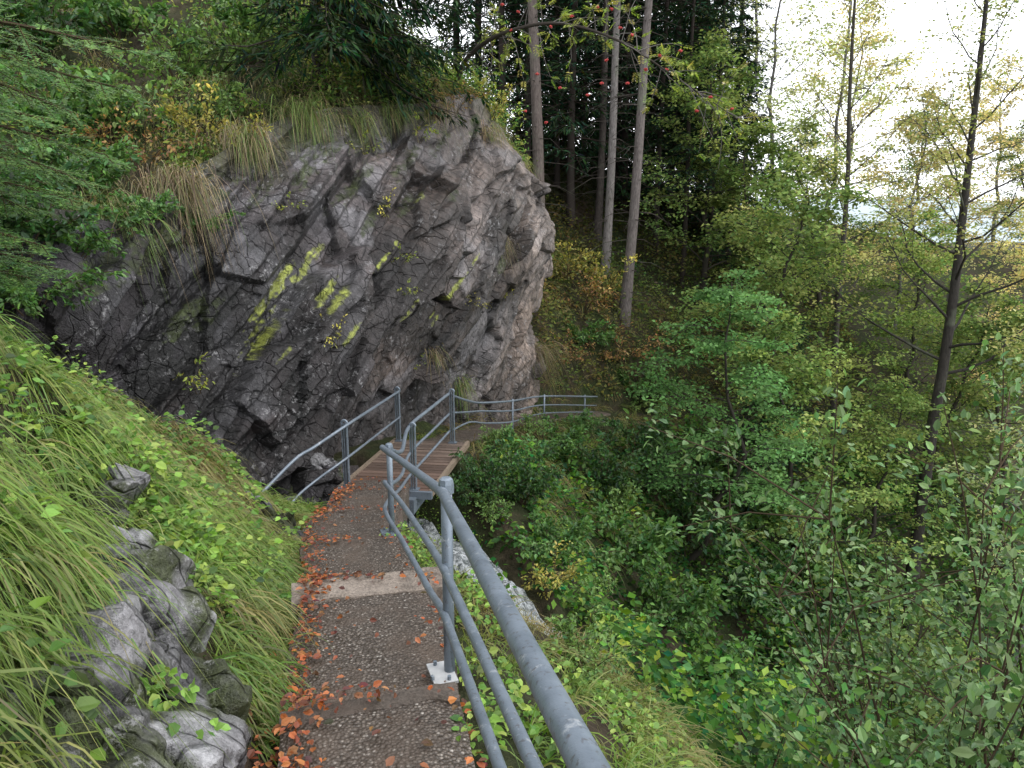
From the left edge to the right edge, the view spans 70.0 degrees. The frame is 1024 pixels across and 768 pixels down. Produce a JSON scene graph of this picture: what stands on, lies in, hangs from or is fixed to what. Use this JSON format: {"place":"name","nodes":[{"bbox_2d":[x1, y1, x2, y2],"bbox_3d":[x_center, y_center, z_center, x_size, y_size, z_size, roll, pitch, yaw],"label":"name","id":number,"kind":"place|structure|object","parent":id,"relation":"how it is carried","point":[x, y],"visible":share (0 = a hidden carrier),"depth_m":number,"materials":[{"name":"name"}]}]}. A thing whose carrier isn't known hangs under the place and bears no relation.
{"place":"outdoors","nodes":[
{"label":"outdoors","id":0,"kind":"place"},
{"bbox_2d":[0,0,538,215],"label":"hillside","id":1,"kind":"structure","parent":0,"point":[173,12],"depth_m":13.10,"materials":[{"name":"green plant"}]},
{"bbox_2d":[0,122,94,200],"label":"bush","id":2,"kind":"object","parent":1,"relation":"on","point":[41,159],"visible":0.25,"depth_m":8.52,"materials":[{"name":"green plant"}]},
{"bbox_2d":[0,0,113,63],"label":"bush","id":3,"kind":"object","parent":1,"relation":"on","point":[40,13],"visible":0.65,"depth_m":12.88,"materials":[{"name":"green plant"}]},
{"bbox_2d":[0,56,150,138],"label":"bush","id":4,"kind":"object","parent":1,"relation":"on","point":[55,93],"visible":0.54,"depth_m":10.63,"materials":[{"name":"green plant"}]},
{"bbox_2d":[16,135,142,199],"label":"bush","id":5,"kind":"object","parent":1,"relation":"on","point":[104,174],"visible":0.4,"depth_m":9.41,"materials":[{"name":"green plant"}]},
{"bbox_2d":[34,0,178,43],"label":"bush","id":6,"kind":"object","parent":1,"relation":"on","point":[111,15],"visible":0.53,"depth_m":14.41,"materials":[{"name":"green plant"}]},
{"bbox_2d":[48,61,183,143],"bbox_3d":[-6.162,-4.322,11.398,1.734,1.232,1.502,8,14,32],"label":"bush","id":7,"kind":"object","parent":1,"relation":"on","point":[103,108],"visible":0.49,"depth_m":11.28,"materials":[{"name":"green plant"}]},
{"bbox_2d":[61,101,211,170],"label":"bush","id":8,"kind":"object","parent":1,"relation":"on","point":[145,156],"visible":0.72,"depth_m":10.29,"materials":[{"name":"green plant"}]},
{"bbox_2d":[117,0,242,91],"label":"bush","id":9,"kind":"object","parent":1,"relation":"on","point":[190,64],"visible":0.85,"depth_m":12.49,"materials":[{"name":"green plant"}]},
{"bbox_2d":[154,80,240,145],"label":"bush","id":10,"kind":"object","parent":1,"relation":"on","point":[205,108],"visible":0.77,"depth_m":10.99,"materials":[{"name":"yellow plant"}]},
{"bbox_2d":[172,72,251,123],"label":"bush","id":11,"kind":"object","parent":1,"relation":"on","point":[221,99],"visible":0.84,"depth_m":11.69,"materials":[{"name":"green plant"}]},
{"bbox_2d":[190,0,277,66],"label":"bush","id":12,"kind":"object","parent":1,"relation":"on","point":[235,37],"visible":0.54,"depth_m":12.87,"materials":[{"name":"green plant"}]},
{"bbox_2d":[206,0,310,42],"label":"bush","id":13,"kind":"object","parent":1,"relation":"on","point":[244,21],"visible":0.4,"depth_m":13.73,"materials":[{"name":"green plant"}]},
{"bbox_2d":[0,0,537,198],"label":"undergrowth","id":14,"kind":"object","parent":1,"relation":"on","point":[88,145],"visible":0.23,"depth_m":12.78,"materials":[{"name":"green plant"}]},
{"bbox_2d":[0,94,555,504],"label":"cliff","id":15,"kind":"structure","parent":0,"point":[287,387],"depth_m":11.02,"materials":[{"name":"grey stone"}]},
{"bbox_2d":[0,145,104,257],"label":"bush","id":16,"kind":"object","parent":15,"relation":"on","point":[23,228],"visible":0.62,"depth_m":7.37,"materials":[{"name":"green plant"}]},
{"bbox_2d":[0,259,129,319],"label":"bush","id":17,"kind":"object","parent":15,"relation":"on","point":[24,299],"visible":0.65,"depth_m":7.27,"materials":[{"name":"green plant"}]},
{"bbox_2d":[6,212,153,258],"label":"bush","id":18,"kind":"object","parent":15,"relation":"on","point":[100,241],"visible":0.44,"depth_m":8.00,"materials":[{"name":"green plant"}]},
{"bbox_2d":[62,188,202,311],"bbox_3d":[-4.694,-1.607,8.931,1.822,1.605,1.194,-2,12,-11],"label":"grass tuft","id":19,"kind":"object","parent":15,"relation":"on","point":[111,203],"visible":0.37,"depth_m":8.76,"materials":[{"name":"green plant"}]},
{"bbox_2d":[92,188,182,227],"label":"bush","id":20,"kind":"object","parent":15,"relation":"on","point":[146,205],"visible":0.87,"depth_m":8.70,"materials":[{"name":"green plant"}]},
{"bbox_2d":[121,155,282,284],"bbox_3d":[-4.137,-2.172,9.782,2.013,1.758,1.202,-3,12,-15],"label":"grass tuft","id":21,"kind":"object","parent":15,"relation":"on","point":[180,181],"visible":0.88,"depth_m":9.61,"materials":[{"name":"plant"}]},
{"bbox_2d":[193,109,294,189],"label":"grass tuft","id":22,"kind":"object","parent":15,"relation":"on","point":[225,138],"visible":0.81,"depth_m":10.63,"materials":[{"name":"green plant"}]},
{"bbox_2d":[263,90,354,172],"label":"grass tuft","id":23,"kind":"object","parent":15,"relation":"on","point":[311,115],"visible":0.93,"depth_m":11.47,"materials":[{"name":"green plant"}]},
{"bbox_2d":[165,0,510,134],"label":"spruce tree","id":24,"kind":"object","parent":15,"relation":"on","point":[348,30],"visible":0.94,"depth_m":12.10,"materials":[{"name":"green plant"}]},
{"bbox_2d":[278,480,474,767],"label":"path","id":25,"kind":"structure","parent":0,"point":[388,657],"depth_m":3.77,"materials":[{"name":"grey gravel"}]},
{"bbox_2d":[242,476,487,767],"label":"fallen leaves","id":26,"kind":"object","parent":25,"relation":"on","point":[291,697],"visible":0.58,"depth_m":3.39,"materials":[{"name":"orange plant"}]},
{"bbox_2d":[291,566,442,620],"bbox_3d":[-0.872,1.430,4.591,0.960,0.418,0.288,-3,12,-16],"label":"step","id":27,"kind":"object","parent":25,"relation":"on","point":[362,586],"visible":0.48,"depth_m":4.51,"materials":[{"name":"concrete"}]},
{"bbox_2d":[279,682,459,735],"bbox_3d":[-0.606,1.557,3.183,0.751,0.418,0.137,-3,12,-14],"label":"step","id":28,"kind":"object","parent":25,"relation":"on","point":[404,696],"visible":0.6,"depth_m":3.13,"materials":[{"name":"concrete"}]},
{"bbox_2d":[407,518,558,638],"bbox_3d":[-0.965,3.854,10.258,7.979,5.527,3.035,0,12,0],"label":"rock","id":29,"kind":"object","parent":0,"point":[460,559],"depth_m":10.44,"materials":[{"name":"white stone"}]},
{"bbox_2d":[0,148,1023,767],"bbox_3d":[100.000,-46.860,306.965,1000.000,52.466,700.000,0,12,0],"label":"ground","id":30,"kind":"structure","parent":0,"point":[366,452],"depth_m":21.42,"materials":[{"name":"green plant"}]},
{"bbox_2d":[0,0,187,294],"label":"fir tree","id":31,"kind":"object","parent":30,"relation":"on","point":[9,161],"visible":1,"depth_m":4.44,"materials":[{"name":"green plant"}]},
{"bbox_2d":[6,463,252,767],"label":"rock","id":32,"kind":"object","parent":30,"relation":"on","point":[173,568],"visible":0.61,"depth_m":2.54,"materials":[{"name":"grey stone"}]},
{"bbox_2d":[0,318,314,760],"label":"ground cover","id":33,"kind":"object","parent":30,"relation":"on","point":[89,705],"visible":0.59,"depth_m":4.16,"materials":[{"name":"green plant"}]},
{"bbox_2d":[0,305,332,767],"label":"bank grass","id":34,"kind":"structure","parent":30,"relation":"on","point":[260,609],"depth_m":3.33,"materials":[{"name":"green plant"}]},
{"bbox_2d":[336,438,469,514],"bbox_3d":[-1.551,1.324,11.247,1.326,0.387,3.109,2,12,7],"label":"footbridge","id":35,"kind":"object","parent":30,"relation":"on","point":[438,463],"visible":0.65,"depth_m":11.04,"materials":[{"name":"wood"}]},
{"bbox_2d":[264,386,402,500],"bbox_3d":[-2.297,0.887,10.502,0.544,1.093,4.091,3,12,16],"label":"pipe railing","id":36,"kind":"object","parent":35,"relation":"on","point":[346,456],"visible":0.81,"depth_m":9.92,"materials":[{"name":"metal"}]},
{"bbox_2d":[379,388,610,767],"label":"pipe railing","id":37,"kind":"object","parent":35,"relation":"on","point":[575,742],"visible":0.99,"depth_m":2.25,"materials":[{"name":"metal"}]},
{"bbox_2d":[406,0,543,113],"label":"spruce tree","id":38,"kind":"object","parent":30,"relation":"on","point":[451,13],"visible":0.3,"depth_m":26.86,"materials":[{"name":"green plant"}]},
{"bbox_2d":[448,447,513,506],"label":"bush","id":39,"kind":"object","parent":30,"relation":"on","point":[478,480],"visible":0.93,"depth_m":11.20,"materials":[{"name":"green plant"}]},
{"bbox_2d":[436,0,577,165],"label":"spruce tree","id":40,"kind":"object","parent":30,"relation":"on","point":[503,68],"visible":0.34,"depth_m":25.17,"materials":[{"name":"green plant"}]},
{"bbox_2d":[477,435,566,504],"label":"bush","id":41,"kind":"object","parent":30,"relation":"on","point":[523,485],"visible":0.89,"depth_m":11.64,"materials":[{"name":"green plant"}]},
{"bbox_2d":[462,0,604,181],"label":"spruce tree","id":42,"kind":"object","parent":30,"relation":"on","point":[527,97],"visible":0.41,"depth_m":25.62,"materials":[{"name":"green plant"}]},
{"bbox_2d":[488,0,597,220],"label":"spruce tree","id":43,"kind":"object","parent":30,"relation":"on","point":[536,104],"visible":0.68,"depth_m":22.56,"materials":[{"name":"brown plant"}]},
{"bbox_2d":[379,493,720,767],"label":"ground cover","id":44,"kind":"object","parent":30,"relation":"on","point":[495,716],"visible":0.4,"depth_m":4.18,"materials":[{"name":"green plant"}]},
{"bbox_2d":[518,499,595,566],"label":"bush","id":45,"kind":"object","parent":30,"relation":"on","point":[575,534],"visible":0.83,"depth_m":11.03,"materials":[{"name":"green plant"}]},
{"bbox_2d":[490,0,625,188],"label":"spruce tree","id":46,"kind":"object","parent":30,"relation":"on","point":[556,174],"visible":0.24,"depth_m":27.01,"materials":[{"name":"green plant"}]},
{"bbox_2d":[400,528,745,767],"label":"verge grass","id":47,"kind":"structure","parent":30,"relation":"on","point":[630,757],"depth_m":4.45,"materials":[{"name":"green plant"}]},
{"bbox_2d":[499,0,650,227],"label":"spruce tree","id":48,"kind":"object","parent":30,"relation":"on","point":[571,153],"visible":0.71,"depth_m":25.26,"materials":[{"name":"green plant"}]},
{"bbox_2d":[544,605,634,686],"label":"bush","id":49,"kind":"object","parent":30,"relation":"on","point":[569,629],"visible":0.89,"depth_m":4.89,"materials":[{"name":"green plant"}]},
{"bbox_2d":[406,249,796,596],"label":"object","id":50,"kind":"structure","parent":30,"relation":"on","point":[473,445],"depth_m":18.62,"materials":[{"name":"green plant"}]},
{"bbox_2d":[557,426,645,499],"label":"bush","id":51,"kind":"object","parent":30,"relation":"on","point":[613,477],"visible":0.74,"depth_m":15.58,"materials":[{"name":"green plant"}]},
{"bbox_2d":[563,0,645,240],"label":"spruce tree","id":52,"kind":"object","parent":30,"relation":"on","point":[602,129],"visible":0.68,"depth_m":25.71,"materials":[{"name":"green plant"}]},
{"bbox_2d":[444,0,784,168],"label":"rowan tree","id":53,"kind":"object","parent":30,"relation":"on","point":[490,39],"visible":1,"depth_m":12.48,"materials":[{"name":"green plant"}]},
{"bbox_2d":[567,0,669,276],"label":"spruce tree","id":54,"kind":"object","parent":30,"relation":"on","point":[608,220],"visible":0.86,"depth_m":23.80,"materials":[{"name":"brown plant"}]},
{"bbox_2d":[560,0,678,219],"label":"spruce tree","id":55,"kind":"object","parent":30,"relation":"on","point":[617,186],"visible":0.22,"depth_m":28.63,"materials":[{"name":"green plant"}]},
{"bbox_2d":[551,0,697,210],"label":"spruce tree","id":56,"kind":"object","parent":30,"relation":"on","point":[624,132],"visible":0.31,"depth_m":27.85,"materials":[{"name":"green plant"}]},
{"bbox_2d":[578,487,685,578],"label":"bush","id":57,"kind":"object","parent":30,"relation":"on","point":[653,542],"visible":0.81,"depth_m":13.64,"materials":[{"name":"green plant"}]},
{"bbox_2d":[581,0,702,326],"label":"spruce tree","id":58,"kind":"object","parent":30,"relation":"on","point":[625,306],"visible":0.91,"depth_m":22.08,"materials":[{"name":"brown plant"}]},
{"bbox_2d":[600,413,685,480],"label":"bush","id":59,"kind":"object","parent":30,"relation":"on","point":[647,452],"visible":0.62,"depth_m":18.38,"materials":[{"name":"green plant"}]},
{"bbox_2d":[597,0,725,258],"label":"spruce tree","id":60,"kind":"object","parent":30,"relation":"on","point":[659,148],"visible":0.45,"depth_m":26.30,"materials":[{"name":"green plant"}]},
{"bbox_2d":[614,544,730,637],"bbox_3d":[2.732,4.003,13.682,2.325,1.298,3.296,0,12,-2],"label":"bush","id":61,"kind":"object","parent":30,"relation":"on","point":[701,603],"visible":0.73,"depth_m":13.31,"materials":[{"name":"green plant"}]},
{"bbox_2d":[613,0,744,225],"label":"spruce tree","id":62,"kind":"object","parent":30,"relation":"on","point":[677,37],"visible":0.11,"depth_m":28.83,"materials":[{"name":"green plant"}]},
{"bbox_2d":[628,466,745,554],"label":"bush","id":63,"kind":"object","parent":30,"relation":"on","point":[688,508],"visible":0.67,"depth_m":17.51,"materials":[{"name":"green plant"}]},
{"bbox_2d":[628,0,747,287],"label":"spruce tree","id":64,"kind":"object","parent":30,"relation":"on","point":[691,34],"visible":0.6,"depth_m":25.48,"materials":[{"name":"green plant"}]},
{"bbox_2d":[614,28,798,321],"bbox_3d":[7.190,-7.279,25.955,6.207,9.450,7.978,4,13,19],"label":"beech tree","id":65,"kind":"object","parent":30,"relation":"on","point":[716,55],"visible":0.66,"depth_m":24.68,"materials":[{"name":"green plant"}]},
{"bbox_2d":[644,0,771,267],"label":"spruce tree","id":66,"kind":"object","parent":30,"relation":"on","point":[695,224],"visible":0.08,"depth_m":29.12,"materials":[{"name":"green plant"}]},
{"bbox_2d":[653,0,780,272],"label":"spruce tree","id":67,"kind":"object","parent":30,"relation":"on","point":[723,17],"visible":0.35,"depth_m":27.05,"materials":[{"name":"green plant"}]},
{"bbox_2d":[671,14,796,285],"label":"spruce tree","id":68,"kind":"object","parent":30,"relation":"on","point":[750,30],"visible":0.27,"depth_m":28.27,"materials":[{"name":"green plant"}]},
{"bbox_2d":[612,265,861,564],"bbox_3d":[4.781,1.078,16.053,5.908,7.279,5.533,0,12,0],"label":"young beech tree","id":69,"kind":"object","parent":30,"relation":"on","point":[721,346],"visible":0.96,"depth_m":15.55,"materials":[{"name":"green plant"}]},
{"bbox_2d":[461,119,1023,767],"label":"undergrowth","id":70,"kind":"object","parent":30,"relation":"on","point":[685,693],"visible":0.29,"depth_m":15.17,"materials":[{"name":"green plant"}]},
{"bbox_2d":[676,612,818,704],"bbox_3d":[4.124,5.364,14.081,3.296,1.298,2.325,4,13,18],"label":"bush","id":71,"kind":"object","parent":30,"relation":"on","point":[745,643],"visible":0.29,"depth_m":13.93,"materials":[{"name":"green plant"}]},
{"bbox_2d":[694,518,807,623],"bbox_3d":[5.688,4.479,17.662,2.581,2.206,3.345,3,12,13],"label":"bush","id":72,"kind":"object","parent":30,"relation":"on","point":[778,567],"visible":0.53,"depth_m":16.98,"materials":[{"name":"green plant"}]},
{"bbox_2d":[705,358,818,550],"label":"tree","id":73,"kind":"object","parent":30,"relation":"on","point":[752,441],"visible":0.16,"depth_m":19.36,"materials":[{"name":"green plant"}]},
{"bbox_2d":[687,0,850,214],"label":"beech tree","id":74,"kind":"object","parent":30,"relation":"on","point":[786,49],"visible":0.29,"depth_m":30.68,"materials":[{"name":"green plant"}]},
{"bbox_2d":[629,153,909,486],"bbox_3d":[7.010,-1.866,21.167,5.946,9.052,7.642,-9,15,-37],"label":"beech tree","id":75,"kind":"object","parent":30,"relation":"on","point":[826,245],"visible":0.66,"depth_m":19.70,"materials":[{"name":"green plant"}]},
{"bbox_2d":[677,0,897,296],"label":"beech tree","id":76,"kind":"object","parent":30,"relation":"on","point":[770,97],"visible":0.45,"depth_m":27.64,"materials":[{"name":"green plant"}]},
{"bbox_2d":[670,119,915,393],"bbox_3d":[8.970,-3.786,24.613,8.370,9.914,6.512,10,16,39],"label":"beech tree","id":77,"kind":"object","parent":30,"relation":"on","point":[732,174],"visible":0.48,"depth_m":24.29,"materials":[{"name":"green plant"}]},
{"bbox_2d":[755,568,868,678],"bbox_3d":[6.819,5.718,17.650,2.724,2.328,3.531,-1,12,-5],"label":"bush","id":78,"kind":"object","parent":30,"relation":"on","point":[776,644],"visible":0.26,"depth_m":16.98,"materials":[{"name":"green plant"}]},
{"bbox_2d":[745,527,881,592],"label":"bush","id":79,"kind":"object","parent":30,"relation":"on","point":[773,551],"visible":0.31,"depth_m":18.75,"materials":[{"name":"green plant"}]},
{"bbox_2d":[623,368,1023,767],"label":"bush","id":80,"kind":"object","parent":30,"relation":"on","point":[968,754],"visible":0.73,"depth_m":6.19,"materials":[{"name":"green plant"}]},
{"bbox_2d":[691,306,969,636],"bbox_3d":[7.750,1.847,19.137,6.551,7.759,5.096,-3,12,-15],"label":"beech tree","id":81,"kind":"object","parent":30,"relation":"on","point":[795,369],"visible":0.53,"depth_m":18.57,"materials":[{"name":"green plant"}]},
{"bbox_2d":[750,115,944,341],"bbox_3d":[12.242,-5.649,28.262,7.658,9.071,5.958,3,12,12],"label":"beech tree","id":82,"kind":"object","parent":30,"relation":"on","point":[820,308],"visible":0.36,"depth_m":27.74,"materials":[{"name":"green plant"}]},
{"bbox_2d":[764,0,935,264],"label":"beech tree","id":83,"kind":"object","parent":30,"relation":"on","point":[835,144],"visible":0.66,"depth_m":31.30,"materials":[{"name":"green plant"}]},
{"bbox_2d":[683,488,1023,767],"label":"bush","id":84,"kind":"object","parent":30,"relation":"on","point":[826,595],"visible":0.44,"depth_m":8.60,"materials":[{"name":"green plant"}]},
{"bbox_2d":[768,0,942,190],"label":"birch tree","id":85,"kind":"object","parent":30,"relation":"on","point":[866,18],"visible":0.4,"depth_m":38.22,"materials":[{"name":"green plant"}]},
{"bbox_2d":[725,0,993,433],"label":"birch tree","id":86,"kind":"object","parent":30,"relation":"on","point":[849,138],"visible":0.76,"depth_m":23.61,"materials":[{"name":"green plant"}]},
{"bbox_2d":[700,332,1023,767],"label":"bush","id":87,"kind":"object","parent":30,"relation":"on","point":[999,439],"visible":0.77,"depth_m":6.91,"materials":[{"name":"green plant"}]},
{"bbox_2d":[773,373,980,613],"bbox_3d":[9.765,3.169,20.238,5.823,6.897,4.530,-7,14,-31],"label":"beech tree","id":88,"kind":"object","parent":30,"relation":"on","point":[915,404],"visible":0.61,"depth_m":19.94,"materials":[{"name":"green plant"}]},
{"bbox_2d":[796,530,958,619],"bbox_3d":[9.373,5.342,20.248,4.326,1.704,3.051,-1,12,-2],"label":"bush","id":89,"kind":"object","parent":30,"relation":"on","point":[911,585],"visible":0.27,"depth_m":19.94,"materials":[{"name":"green plant"}]},
{"bbox_2d":[759,495,1023,767],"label":"bush","id":90,"kind":"object","parent":30,"relation":"on","point":[897,671],"visible":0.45,"depth_m":7.80,"materials":[{"name":"green plant"}]},
{"bbox_2d":[780,0,1023,639],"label":"beech tree","id":91,"kind":"object","parent":30,"relation":"on","point":[950,327],"visible":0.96,"depth_m":18.75,"materials":[{"name":"green plant"}]},
{"bbox_2d":[820,207,992,424],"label":"beech tree","id":92,"kind":"object","parent":30,"relation":"on","point":[940,262],"visible":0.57,"depth_m":28.26,"materials":[{"name":"green plant"}]},
{"bbox_2d":[824,65,992,329],"bbox_3d":[16.746,-7.557,30.929,7.068,10.776,7.217,5,13,20],"label":"birch tree","id":93,"kind":"object","parent":30,"relation":"on","point":[920,139],"visible":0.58,"depth_m":29.50,"materials":[{"name":"green plant"}]},
{"bbox_2d":[848,88,976,247],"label":"beech tree","id":94,"kind":"object","parent":30,"relation":"on","point":[909,164],"visible":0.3,"depth_m":38.77,"materials":[{"name":"green plant"}]},
{"bbox_2d":[823,546,1023,767],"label":"bush","id":95,"kind":"object","parent":30,"relation":"on","point":[977,689],"visible":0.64,"depth_m":5.49,"materials":[{"name":"green plant"}]},
{"bbox_2d":[834,591,1023,767],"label":"bush","id":96,"kind":"object","parent":30,"relation":"on","point":[926,709],"visible":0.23,"depth_m":16.50,"materials":[{"name":"green plant"}]},
{"bbox_2d":[837,279,1023,541],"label":"beech tree","id":97,"kind":"object","parent":30,"relation":"on","point":[933,341],"visible":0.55,"depth_m":22.36,"materials":[{"name":"green plant"}]},
{"bbox_2d":[868,69,1023,301],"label":"birch tree","id":98,"kind":"object","parent":30,"relation":"on","point":[990,118],"visible":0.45,"depth_m":34.96,"materials":[{"name":"green plant"}]},
{"bbox_2d":[902,292,1023,550],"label":"beech tree","id":99,"kind":"object","parent":30,"relation":"on","point":[1002,304],"visible":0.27,"depth_m":25.36,"materials":[{"name":"green plant"}]},
{"bbox_2d":[936,305,1023,665],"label":"beech tree","id":100,"kind":"object","parent":30,"relation":"on","point":[997,430],"visible":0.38,"depth_m":21.16,"materials":[{"name":"green plant"}]},
{"bbox_2d":[943,43,1023,248],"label":"birch tree","id":101,"kind":"object","parent":30,"relation":"on","point":[1007,104],"visible":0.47,"depth_m":46.41,"materials":[{"name":"green plant"}]},
{"bbox_2d":[965,119,1023,248],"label":"beech tree","id":102,"kind":"object","parent":30,"relation":"on","point":[1012,174],"visible":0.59,"depth_m":44.13,"materials":[{"name":"green plant"}]},
{"bbox_2d":[418,410,610,441],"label":"path","id":103,"kind":"structure","parent":0,"point":[465,434],"depth_m":15.29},
{"bbox_2d":[452,394,597,430],"bbox_3d":[0.463,0.597,16.293,0.475,2.510,8.266,5,13,23],"label":"pipe railing","id":104,"kind":"object","parent":103,"relation":"on","point":[512,401],"visible":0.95,"depth_m":15.48,"materials":[{"name":"metal"}]},
{"bbox_2d":[383,0,1023,203],"label":"sky","id":105,"kind":"structure","parent":0,"point":[909,23],"materials":[{"name":"white"}]},
{"bbox_2d":[749,195,1023,242],"bbox_3d":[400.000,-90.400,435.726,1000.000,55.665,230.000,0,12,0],"label":"hills","id":106,"kind":"structure","parent":0,"point":[863,208],"depth_m":416.38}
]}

